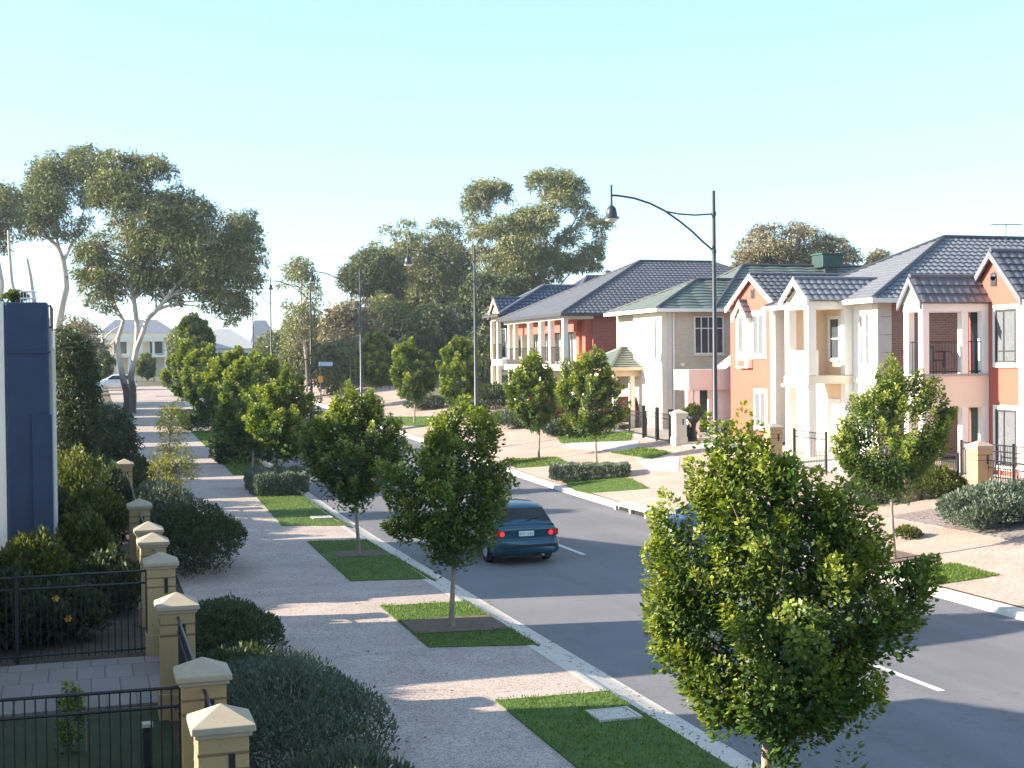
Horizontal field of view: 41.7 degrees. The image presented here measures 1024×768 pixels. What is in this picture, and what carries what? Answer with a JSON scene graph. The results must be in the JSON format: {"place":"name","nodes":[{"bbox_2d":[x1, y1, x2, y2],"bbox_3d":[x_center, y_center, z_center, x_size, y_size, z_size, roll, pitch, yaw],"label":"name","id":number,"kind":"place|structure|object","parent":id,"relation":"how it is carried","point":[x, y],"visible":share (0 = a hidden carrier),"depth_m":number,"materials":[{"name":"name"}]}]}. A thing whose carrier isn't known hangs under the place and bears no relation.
{"place":"outdoors","nodes":[
{"label":"outdoors","id":0,"kind":"place"},
{"bbox_2d":[0,179,33,299],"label":"gum tree","id":1,"kind":"object","parent":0,"point":[10,200],"visible":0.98,"depth_m":103.95,"materials":[{"name":"green plant"}]},
{"bbox_2d":[14,142,101,335],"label":"gum tree","id":2,"kind":"object","parent":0,"point":[49,197],"visible":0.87,"depth_m":110.22,"materials":[{"name":"green plant"}]},
{"bbox_2d":[0,705,179,767],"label":"lawn","id":3,"kind":"structure","parent":0,"point":[73,756],"depth_m":17.22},
{"bbox_2d":[53,680,87,753],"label":"sapling","id":4,"kind":"object","parent":3,"relation":"on","point":[72,702],"visible":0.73,"depth_m":16.82,"materials":[{"name":"green plant"}]},
{"bbox_2d":[0,652,204,716],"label":"driveway","id":5,"kind":"structure","parent":0,"point":[86,676],"depth_m":20.54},
{"bbox_2d":[0,406,257,767],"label":"garden soil","id":6,"kind":"structure","parent":0,"point":[78,657],"depth_m":23.22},
{"bbox_2d":[0,559,58,649],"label":"garden shrub","id":7,"kind":"object","parent":6,"relation":"on","point":[12,569],"visible":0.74,"depth_m":22.92,"materials":[{"name":"green plant"}]},
{"bbox_2d":[0,524,81,581],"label":"garden shrub","id":8,"kind":"object","parent":6,"relation":"on","point":[38,560],"visible":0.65,"depth_m":26.04,"materials":[{"name":"green plant"}]},
{"bbox_2d":[21,573,113,644],"bbox_3d":[-7.994,3.998,23.780,1.829,1.334,1.734,-2,1,-44],"label":"garden shrub","id":9,"kind":"object","parent":6,"relation":"on","point":[77,608],"visible":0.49,"depth_m":23.46,"materials":[{"name":"green plant"}]},
{"bbox_2d":[0,570,146,663],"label":"steel fence","id":10,"kind":"object","parent":6,"relation":"on","point":[17,656],"visible":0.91,"depth_m":22.14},
{"bbox_2d":[53,322,109,471],"bbox_3d":[-13.655,1.003,42.056,2.062,6.028,2.317,0,1,27],"label":"garden tree","id":11,"kind":"object","parent":6,"relation":"on","point":[78,392],"visible":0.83,"depth_m":41.64,"materials":[{"name":"green plant"}]},
{"bbox_2d":[57,440,109,500],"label":"garden shrub","id":12,"kind":"object","parent":6,"relation":"on","point":[72,480],"visible":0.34,"depth_m":38.67,"materials":[{"name":"green plant"}]},
{"bbox_2d":[57,313,114,371],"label":"garden tree","id":13,"kind":"object","parent":6,"relation":"on","point":[87,329],"visible":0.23,"depth_m":79.35,"materials":[{"name":"green plant"}]},
{"bbox_2d":[55,504,122,569],"bbox_3d":[-9.454,3.613,29.644,1.865,1.917,1.824,0,1,27],"label":"garden shrub","id":14,"kind":"object","parent":6,"relation":"on","point":[77,530],"visible":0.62,"depth_m":29.23,"materials":[{"name":"green plant"}]},
{"bbox_2d":[58,477,129,546],"bbox_3d":[-10.463,3.401,33.964,1.929,2.105,2.520,-1,1,-40],"label":"garden shrub","id":15,"kind":"object","parent":6,"relation":"on","point":[108,504],"visible":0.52,"depth_m":33.50,"materials":[{"name":"green plant"}]},
{"bbox_2d":[77,542,139,616],"bbox_3d":[-7.928,3.834,26.383,1.614,1.488,2.188,-1,1,-18],"label":"garden shrub","id":16,"kind":"object","parent":6,"relation":"on","point":[100,560],"visible":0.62,"depth_m":25.95,"materials":[{"name":"green plant"}]},
{"bbox_2d":[93,459,134,535],"bbox_3d":[-11.021,3.202,36.891,1.333,2.333,1.825,-1,1,-18],"label":"garden shrub","id":17,"kind":"object","parent":6,"relation":"on","point":[117,482],"visible":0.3,"depth_m":36.68,"materials":[{"name":"green plant"}]},
{"bbox_2d":[94,401,145,469],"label":"garden tree","id":18,"kind":"object","parent":6,"relation":"on","point":[120,441],"visible":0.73,"depth_m":47.69,"materials":[{"name":"green plant"}]},
{"bbox_2d":[256,485,352,527],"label":"lawn","id":19,"kind":"structure","parent":0,"point":[304,519],"depth_m":43.07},
{"bbox_2d":[241,362,323,489],"bbox_3d":[-8.310,1.605,48.658,2.531,4.781,2.132,-1,1,-36],"label":"street tree","id":20,"kind":"object","parent":19,"relation":"on","point":[279,394],"visible":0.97,"depth_m":48.43,"materials":[{"name":"green plant"}]},
{"bbox_2d":[108,386,596,767],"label":"footpath","id":21,"kind":"structure","parent":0,"point":[470,718],"depth_m":23.19,"materials":[{"name":"concrete"}]},
{"bbox_2d":[307,539,435,580],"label":"lawn","id":22,"kind":"structure","parent":0,"point":[332,554],"depth_m":32.09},
{"bbox_2d":[381,416,440,426],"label":"lawn","id":23,"kind":"structure","parent":0,"point":[423,421],"depth_m":80.30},
{"bbox_2d":[389,336,436,422],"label":"street tree","id":24,"kind":"object","parent":23,"relation":"on","point":[421,381],"visible":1,"depth_m":78.74,"materials":[{"name":"green plant"}]},
{"bbox_2d":[380,601,538,647],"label":"lawn","id":25,"kind":"structure","parent":0,"point":[451,644],"depth_m":23.87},
{"bbox_2d":[400,615,509,632],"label":"mulch","id":26,"kind":"object","parent":25,"relation":"on","point":[468,623],"visible":0.96,"depth_m":24.59,"materials":[{"name":"soil"}]},
{"bbox_2d":[0,0,1023,358],"label":"sky","id":27,"kind":"structure","parent":0,"point":[897,126],"materials":[{"name":"blue"}]},
{"bbox_2d":[513,457,562,467],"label":"lawn","id":28,"kind":"structure","parent":0,"point":[534,462],"depth_m":56.59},
{"bbox_2d":[500,348,558,458],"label":"street tree","id":29,"kind":"object","parent":28,"relation":"on","point":[534,415],"visible":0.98,"depth_m":57.38,"materials":[{"name":"green plant"}]},
{"bbox_2d":[57,365,1023,765],"bbox_3d":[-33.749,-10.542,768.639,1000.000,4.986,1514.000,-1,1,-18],"label":"ground","id":30,"kind":"structure","parent":0,"point":[153,381],"depth_m":107.82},
{"bbox_2d":[0,290,57,554],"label":"row house","id":31,"kind":"structure","parent":30,"relation":"on","point":[28,470],"depth_m":27.21,"materials":[{"name":"blue paint"}]},
{"bbox_2d":[0,685,181,767],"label":"steel fence","id":32,"kind":"object","parent":30,"relation":"on","point":[88,712],"visible":0.91,"depth_m":14.15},
{"bbox_2d":[99,320,171,375],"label":"house","id":33,"kind":"structure","parent":30,"relation":"on","point":[153,341],"depth_m":178.54,"materials":[{"name":"paint"}]},
{"bbox_2d":[126,498,152,561],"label":"fence pillar","id":34,"kind":"structure","parent":30,"relation":"on","point":[137,506],"depth_m":31.38,"materials":[{"name":"stone"}]},
{"bbox_2d":[136,532,169,626],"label":"fence pillar","id":35,"kind":"structure","parent":30,"relation":"on","point":[147,544],"depth_m":24.93,"materials":[{"name":"stone"}]},
{"bbox_2d":[142,552,178,655],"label":"fence pillar","id":36,"kind":"structure","parent":30,"relation":"on","point":[159,567],"depth_m":22.34,"materials":[{"name":"stone"}]},
{"bbox_2d":[132,474,196,516],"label":"path bush","id":37,"kind":"object","parent":30,"relation":"on","point":[164,495],"visible":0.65,"depth_m":38.46,"materials":[{"name":"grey plant"}]},
{"bbox_2d":[66,147,271,412],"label":"gum tree","id":38,"kind":"object","parent":30,"relation":"on","point":[200,252],"visible":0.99,"depth_m":90.36,"materials":[{"name":"green plant"}]},
{"bbox_2d":[146,398,204,492],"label":"drooping sapling","id":39,"kind":"object","parent":30,"relation":"on","point":[168,471],"visible":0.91,"depth_m":41.61,"materials":[{"name":"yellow plant"}]},
{"bbox_2d":[154,592,199,720],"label":"fence pillar","id":40,"kind":"structure","parent":30,"relation":"on","point":[169,608],"depth_m":18.34,"materials":[{"name":"stone"}]},
{"bbox_2d":[159,337,209,402],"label":"street tree","id":41,"kind":"object","parent":30,"relation":"on","point":[175,361],"visible":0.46,"depth_m":89.46,"materials":[{"name":"green plant"}]},
{"bbox_2d":[173,311,216,351],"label":"street tree","id":42,"kind":"object","parent":30,"relation":"on","point":[196,329],"visible":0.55,"depth_m":107.27,"materials":[{"name":"green plant"}]},
{"bbox_2d":[150,497,247,578],"bbox_3d":[-7.596,3.567,32.032,2.605,1.757,5.263,-1,1,-18],"label":"path bush","id":43,"kind":"object","parent":30,"relation":"on","point":[202,534],"visible":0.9,"depth_m":30.97,"materials":[{"name":"green plant"}]},
{"bbox_2d":[173,657,231,767],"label":"fence pillar","id":44,"kind":"structure","parent":30,"relation":"on","point":[194,678],"depth_m":14.22,"materials":[{"name":"stone"}]},
{"bbox_2d":[179,343,227,422],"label":"street tree","id":45,"kind":"object","parent":30,"relation":"on","point":[192,375],"visible":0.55,"depth_m":75.28,"materials":[{"name":"green plant"}]},
{"bbox_2d":[187,703,255,767],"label":"fence pillar","id":46,"kind":"structure","parent":30,"relation":"on","point":[220,733],"depth_m":12.25,"materials":[{"name":"stone"}]},
{"bbox_2d":[199,344,262,446],"bbox_3d":[-13.478,0.642,64.974,2.679,5.257,2.394,-1,1,-37],"label":"street tree","id":47,"kind":"object","parent":30,"relation":"on","point":[213,386],"visible":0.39,"depth_m":64.72,"materials":[{"name":"green plant"}]},
{"bbox_2d":[213,329,252,356],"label":"house","id":48,"kind":"structure","parent":30,"relation":"on","point":[228,340],"depth_m":188.97,"materials":[{"name":"grey concrete"}]},
{"bbox_2d":[207,436,273,463],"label":"clipped hedge","id":49,"kind":"object","parent":30,"relation":"on","point":[217,451],"visible":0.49,"depth_m":58.63,"materials":[{"name":"green plant"}]},
{"bbox_2d":[195,592,289,656],"bbox_3d":[-4.694,4.003,21.962,1.930,1.172,3.872,-1,1,-18],"label":"path bush","id":50,"kind":"object","parent":30,"relation":"on","point":[240,619],"visible":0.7,"depth_m":21.22,"materials":[{"name":"green plant"}]},
{"bbox_2d":[210,352,281,467],"bbox_3d":[-10.924,1.155,56.328,3.371,5.023,2.400,-1,1,-18],"label":"street tree","id":51,"kind":"object","parent":30,"relation":"on","point":[241,369],"visible":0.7,"depth_m":56.15,"materials":[{"name":"green plant"}]},
{"bbox_2d":[195,638,301,706],"bbox_3d":[-3.887,4.181,19.177,1.910,0.968,2.980,-1,1,-18],"label":"path bush","id":52,"kind":"object","parent":30,"relation":"on","point":[221,653],"visible":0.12,"depth_m":19.38,"materials":[{"name":"green plant"}]},
{"bbox_2d":[243,464,310,496],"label":"clipped hedge","id":53,"kind":"object","parent":30,"relation":"on","point":[256,476],"visible":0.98,"depth_m":47.68,"materials":[{"name":"plant"}]},
{"bbox_2d":[175,645,404,767],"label":"path bush","id":54,"kind":"object","parent":30,"relation":"on","point":[333,693],"visible":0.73,"depth_m":15.84,"materials":[{"name":"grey plant"}]},
{"bbox_2d":[274,313,319,377],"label":"woodland tree","id":55,"kind":"object","parent":30,"relation":"on","point":[295,358],"visible":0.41,"depth_m":132.77,"materials":[{"name":"green plant"}]},
{"bbox_2d":[275,254,326,386],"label":"gum tree","id":56,"kind":"object","parent":30,"relation":"on","point":[300,273],"visible":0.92,"depth_m":121.56,"materials":[{"name":"green plant"}]},
{"bbox_2d":[304,333,363,394],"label":"woodland tree","id":57,"kind":"object","parent":30,"relation":"on","point":[339,353],"visible":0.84,"depth_m":107.49,"materials":[{"name":"green plant"}]},
{"bbox_2d":[281,736,415,767],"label":"path bush","id":58,"kind":"object","parent":30,"relation":"on","point":[366,757],"visible":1,"depth_m":13.89,"materials":[{"name":"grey plant"}]},
{"bbox_2d":[314,294,384,348],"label":"woodland tree","id":59,"kind":"object","parent":30,"relation":"on","point":[342,323],"visible":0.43,"depth_m":117.74,"materials":[{"name":"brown plant"}]},
{"bbox_2d":[297,379,408,553],"bbox_3d":[-3.992,2.121,33.795,2.551,4.519,1.874,-1,1,-31],"label":"street tree","id":60,"kind":"object","parent":30,"relation":"on","point":[350,483],"visible":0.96,"depth_m":33.65,"materials":[{"name":"green plant"}]},
{"bbox_2d":[334,244,411,300],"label":"gum tree","id":61,"kind":"object","parent":30,"relation":"on","point":[380,269],"visible":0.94,"depth_m":128.47,"materials":[{"name":"green plant"}]},
{"bbox_2d":[350,330,399,388],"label":"street tree","id":62,"kind":"object","parent":30,"relation":"on","point":[370,368],"visible":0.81,"depth_m":93.70,"materials":[{"name":"green plant"}]},
{"bbox_2d":[361,291,413,340],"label":"woodland tree","id":63,"kind":"object","parent":30,"relation":"on","point":[388,310],"visible":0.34,"depth_m":125.03,"materials":[{"name":"green plant"}]},
{"bbox_2d":[367,215,482,317],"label":"gum tree","id":64,"kind":"object","parent":30,"relation":"on","point":[432,277],"visible":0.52,"depth_m":139.24,"materials":[{"name":"green plant"}]},
{"bbox_2d":[397,299,467,378],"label":"woodland tree","id":65,"kind":"object","parent":30,"relation":"on","point":[434,327],"visible":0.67,"depth_m":121.82,"materials":[{"name":"green plant"}]},
{"bbox_2d":[404,243,477,441],"bbox_3d":[-3.311,-1.624,62.835,3.540,9.820,0.470,-1,1,-18],"label":"street lamp","id":66,"kind":"object","parent":30,"relation":"on","point":[408,262],"visible":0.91,"depth_m":63.25,"materials":[{"name":"metal"}]},
{"bbox_2d":[374,393,519,625],"bbox_3d":[-1.147,2.338,24.457,2.489,4.355,1.729,0,1,20],"label":"street tree","id":67,"kind":"object","parent":30,"relation":"on","point":[446,485],"visible":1,"depth_m":24.25,"materials":[{"name":"green plant"}]},
{"bbox_2d":[435,334,481,418],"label":"street tree","id":68,"kind":"object","parent":30,"relation":"on","point":[460,351],"visible":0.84,"depth_m":77.31,"materials":[{"name":"green plant"}]},
{"bbox_2d":[459,321,496,386],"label":"woodland tree","id":69,"kind":"object","parent":30,"relation":"on","point":[483,345],"visible":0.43,"depth_m":107.30,"materials":[{"name":"green plant"}]},
{"bbox_2d":[448,268,532,376],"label":"woodland tree","id":70,"kind":"object","parent":30,"relation":"on","point":[488,290],"visible":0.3,"depth_m":126.08,"materials":[{"name":"green plant"}]},
{"bbox_2d":[471,381,514,409],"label":"front bush","id":71,"kind":"object","parent":30,"relation":"on","point":[488,393],"visible":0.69,"depth_m":81.26,"materials":[{"name":"green plant"}]},
{"bbox_2d":[482,284,579,399],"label":"cream columned house","id":72,"kind":"structure","parent":30,"relation":"on","point":[501,306],"depth_m":88.48,"materials":[{"name":"paint"}]},
{"bbox_2d":[457,163,616,292],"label":"gum tree","id":73,"kind":"object","parent":30,"relation":"on","point":[521,254],"visible":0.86,"depth_m":133.37,"materials":[{"name":"green plant"}]},
{"bbox_2d":[174,409,999,767],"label":"grass","id":74,"kind":"structure","parent":30,"relation":"on","point":[656,453],"depth_m":26.01,"materials":[{"name":"plant"}]},
{"bbox_2d":[553,344,631,462],"bbox_3d":[3.294,0.872,54.125,3.068,4.987,2.081,-1,1,-18],"label":"street tree","id":75,"kind":"object","parent":30,"relation":"on","point":[601,386],"visible":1,"depth_m":53.98,"materials":[{"name":"green plant"}]},
{"bbox_2d":[496,260,732,402],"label":"red brick house","id":76,"kind":"structure","parent":30,"relation":"on","point":[572,323],"depth_m":79.79,"materials":[{"name":"tile"}]},
{"bbox_2d":[603,185,717,448],"bbox_3d":[4.335,-0.773,38.731,3.540,9.820,0.470,-1,1,-18],"label":"street lamp","id":77,"kind":"object","parent":30,"relation":"on","point":[611,214],"visible":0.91,"depth_m":39.14,"materials":[{"name":"metal"}]},
{"bbox_2d":[669,409,688,445],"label":"fence pillar","id":78,"kind":"structure","parent":30,"relation":"on","point":[678,437],"depth_m":56.95,"materials":[{"name":"grey stone"}]},
{"bbox_2d":[674,355,730,434],"bbox_3d":[9.237,0.471,61.474,3.293,4.299,1.600,-1,1,-18],"label":"entry canopy","id":79,"kind":"object","parent":30,"relation":"on","point":[696,385],"visible":0.44,"depth_m":60.82,"materials":[{"name":"paint"}]},
{"bbox_2d":[573,264,864,429],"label":"cream house","id":80,"kind":"structure","parent":30,"relation":"on","point":[662,335],"depth_m":64.76,"materials":[{"name":"paint"}]},
{"bbox_2d":[693,316,725,355],"bbox_3d":[9.447,-2.305,64.374,1.672,1.888,0.110,-1,1,-18],"label":"window","id":81,"kind":"structure","parent":80,"relation":"in","point":[702,324],"depth_m":64.36,"materials":[{"name":"white glass"}]},
{"bbox_2d":[810,253,844,272],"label":"roof cooler","id":82,"kind":"object","parent":80,"relation":"on","point":[828,262],"visible":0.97,"depth_m":69.72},
{"bbox_2d":[725,272,843,441],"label":"orange gable house","id":83,"kind":"structure","parent":30,"relation":"on","point":[757,341],"depth_m":57.78,"materials":[{"name":"paint"}]},
{"bbox_2d":[751,310,766,358],"bbox_3d":[10.543,-2.110,57.555,0.090,2.073,1.296,-1,1,-18],"label":"window","id":84,"kind":"structure","parent":83,"relation":"in","point":[759,344],"depth_m":57.51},
{"bbox_2d":[753,389,767,429],"bbox_3d":[10.607,1.104,57.516,0.090,1.785,1.216,-1,1,-18],"label":"window","id":85,"kind":"structure","parent":83,"relation":"in","point":[760,396],"depth_m":57.50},
{"bbox_2d":[728,217,865,267],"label":"bronze tree","id":86,"kind":"object","parent":30,"relation":"on","point":[778,251],"visible":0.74,"depth_m":102.13,"materials":[{"name":"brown plant"}]},
{"bbox_2d":[793,428,827,472],"bbox_3d":[10.295,2.324,46.454,0.060,1.503,2.213,-1,1,-18],"label":"steel fence","id":87,"kind":"object","parent":30,"relation":"on","point":[814,438],"visible":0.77,"depth_m":46.34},
{"bbox_2d":[761,235,1023,457],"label":"white house","id":88,"kind":"structure","parent":30,"relation":"on","point":[844,334],"depth_m":50.60,"materials":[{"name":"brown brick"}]},
{"bbox_2d":[828,316,840,360],"bbox_3d":[12.298,-1.733,51.336,0.090,1.720,0.870,-1,1,-18],"label":"window","id":89,"kind":"structure","parent":88,"relation":"in","point":[834,322],"depth_m":51.35,"materials":[{"name":"white glass"}]},
{"bbox_2d":[912,463,966,499],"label":"front bush","id":90,"kind":"object","parent":30,"relation":"on","point":[936,482],"visible":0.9,"depth_m":38.05,"materials":[{"name":"green plant"}]},
{"bbox_2d":[965,440,994,486],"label":"fence pillar","id":91,"kind":"structure","parent":30,"relation":"on","point":[979,454],"depth_m":37.73,"materials":[{"name":"stone"}]},
{"bbox_2d":[564,440,638,450],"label":"driveway","id":92,"kind":"structure","parent":0,"point":[614,445],"depth_m":59.68,"materials":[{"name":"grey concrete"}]},
{"bbox_2d":[563,477,649,493],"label":"lawn","id":93,"kind":"structure","parent":0,"point":[585,484],"depth_m":48.77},
{"bbox_2d":[548,460,631,481],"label":"clipped hedge","id":94,"kind":"object","parent":93,"relation":"on","point":[560,470],"visible":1,"depth_m":50.40,"materials":[{"name":"green plant"}]},
{"bbox_2d":[200,398,1023,767],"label":"road","id":95,"kind":"structure","parent":0,"point":[966,658],"depth_m":23.64,"materials":[{"name":"asphalt"}]},
{"bbox_2d":[165,387,760,767],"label":"kerb","id":96,"kind":"structure","parent":95,"relation":"on","point":[731,757],"depth_m":21.59,"materials":[{"name":"concrete"}]},
{"bbox_2d":[463,497,558,561],"bbox_3d":[-0.244,3.643,34.583,1.980,1.455,4.143,-1,1,-18],"label":"hatchback","id":97,"kind":"object","parent":95,"relation":"on","point":[530,530],"visible":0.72,"depth_m":32.81,"materials":[{"name":"paint"}]},
{"bbox_2d":[296,397,1023,620],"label":"kerb","id":98,"kind":"structure","parent":95,"relation":"on","point":[1015,612],"depth_m":27.54,"materials":[{"name":"concrete"}]},
{"bbox_2d":[495,691,730,767],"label":"lawn","id":99,"kind":"structure","parent":0,"point":[599,744],"depth_m":17.22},
{"bbox_2d":[585,706,642,722],"bbox_3d":[1.380,4.493,18.232,0.614,0.065,0.550,-1,1,-18],"label":"drain cover","id":100,"kind":"object","parent":99,"relation":"on","point":[612,713],"visible":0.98,"depth_m":18.18,"materials":[{"name":"concrete"}]},
{"bbox_2d":[638,399,949,767],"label":"street tree","id":101,"kind":"object","parent":99,"relation":"on","point":[803,687],"visible":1,"depth_m":12.95,"materials":[{"name":"green plant"}]},
{"bbox_2d":[295,379,1023,606],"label":"footpath","id":102,"kind":"structure","parent":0,"point":[1004,558],"depth_m":44.38,"materials":[{"name":"concrete"}]},
{"bbox_2d":[883,550,918,563],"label":"mulch","id":103,"kind":"object","parent":102,"relation":"on","point":[901,555],"visible":0.31,"depth_m":31.13,"materials":[{"name":"brown plant"}]},
{"bbox_2d":[829,352,958,559],"bbox_3d":[8.822,1.714,30.992,2.613,4.894,2.045,0,1,33],"label":"street tree","id":104,"kind":"object","parent":103,"relation":"on","point":[905,457],"visible":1,"depth_m":30.78,"materials":[{"name":"green plant"}]},
{"bbox_2d":[886,508,1023,539],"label":"gravel bed","id":105,"kind":"object","parent":102,"relation":"on","point":[931,518],"visible":0.49,"depth_m":33.73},
{"bbox_2d":[935,477,1023,530],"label":"front bush","id":106,"kind":"object","parent":105,"relation":"on","point":[972,505],"visible":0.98,"depth_m":32.83,"materials":[{"name":"green plant"}]},
{"bbox_2d":[614,427,1022,484],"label":"forecourt","id":107,"kind":"structure","parent":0,"point":[664,434],"depth_m":52.60,"materials":[{"name":"concrete"}]},
{"bbox_2d":[896,248,1023,477],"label":"orange house","id":108,"kind":"structure","parent":0,"point":[988,389],"depth_m":42.60,"materials":[{"name":"paint"}]},
{"bbox_2d":[992,304,1018,366],"bbox_3d":[15.448,-1.504,42.096,0.090,1.966,1.280,-1,1,-18],"label":"window","id":109,"kind":"structure","parent":108,"relation":"in","point":[1005,318],"depth_m":42.10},
{"bbox_2d":[993,405,1018,471],"bbox_3d":[15.481,1.693,42.152,0.090,2.053,1.280,-1,1,-18],"label":"window","id":110,"kind":"structure","parent":108,"relation":"in","point":[1005,417],"depth_m":42.17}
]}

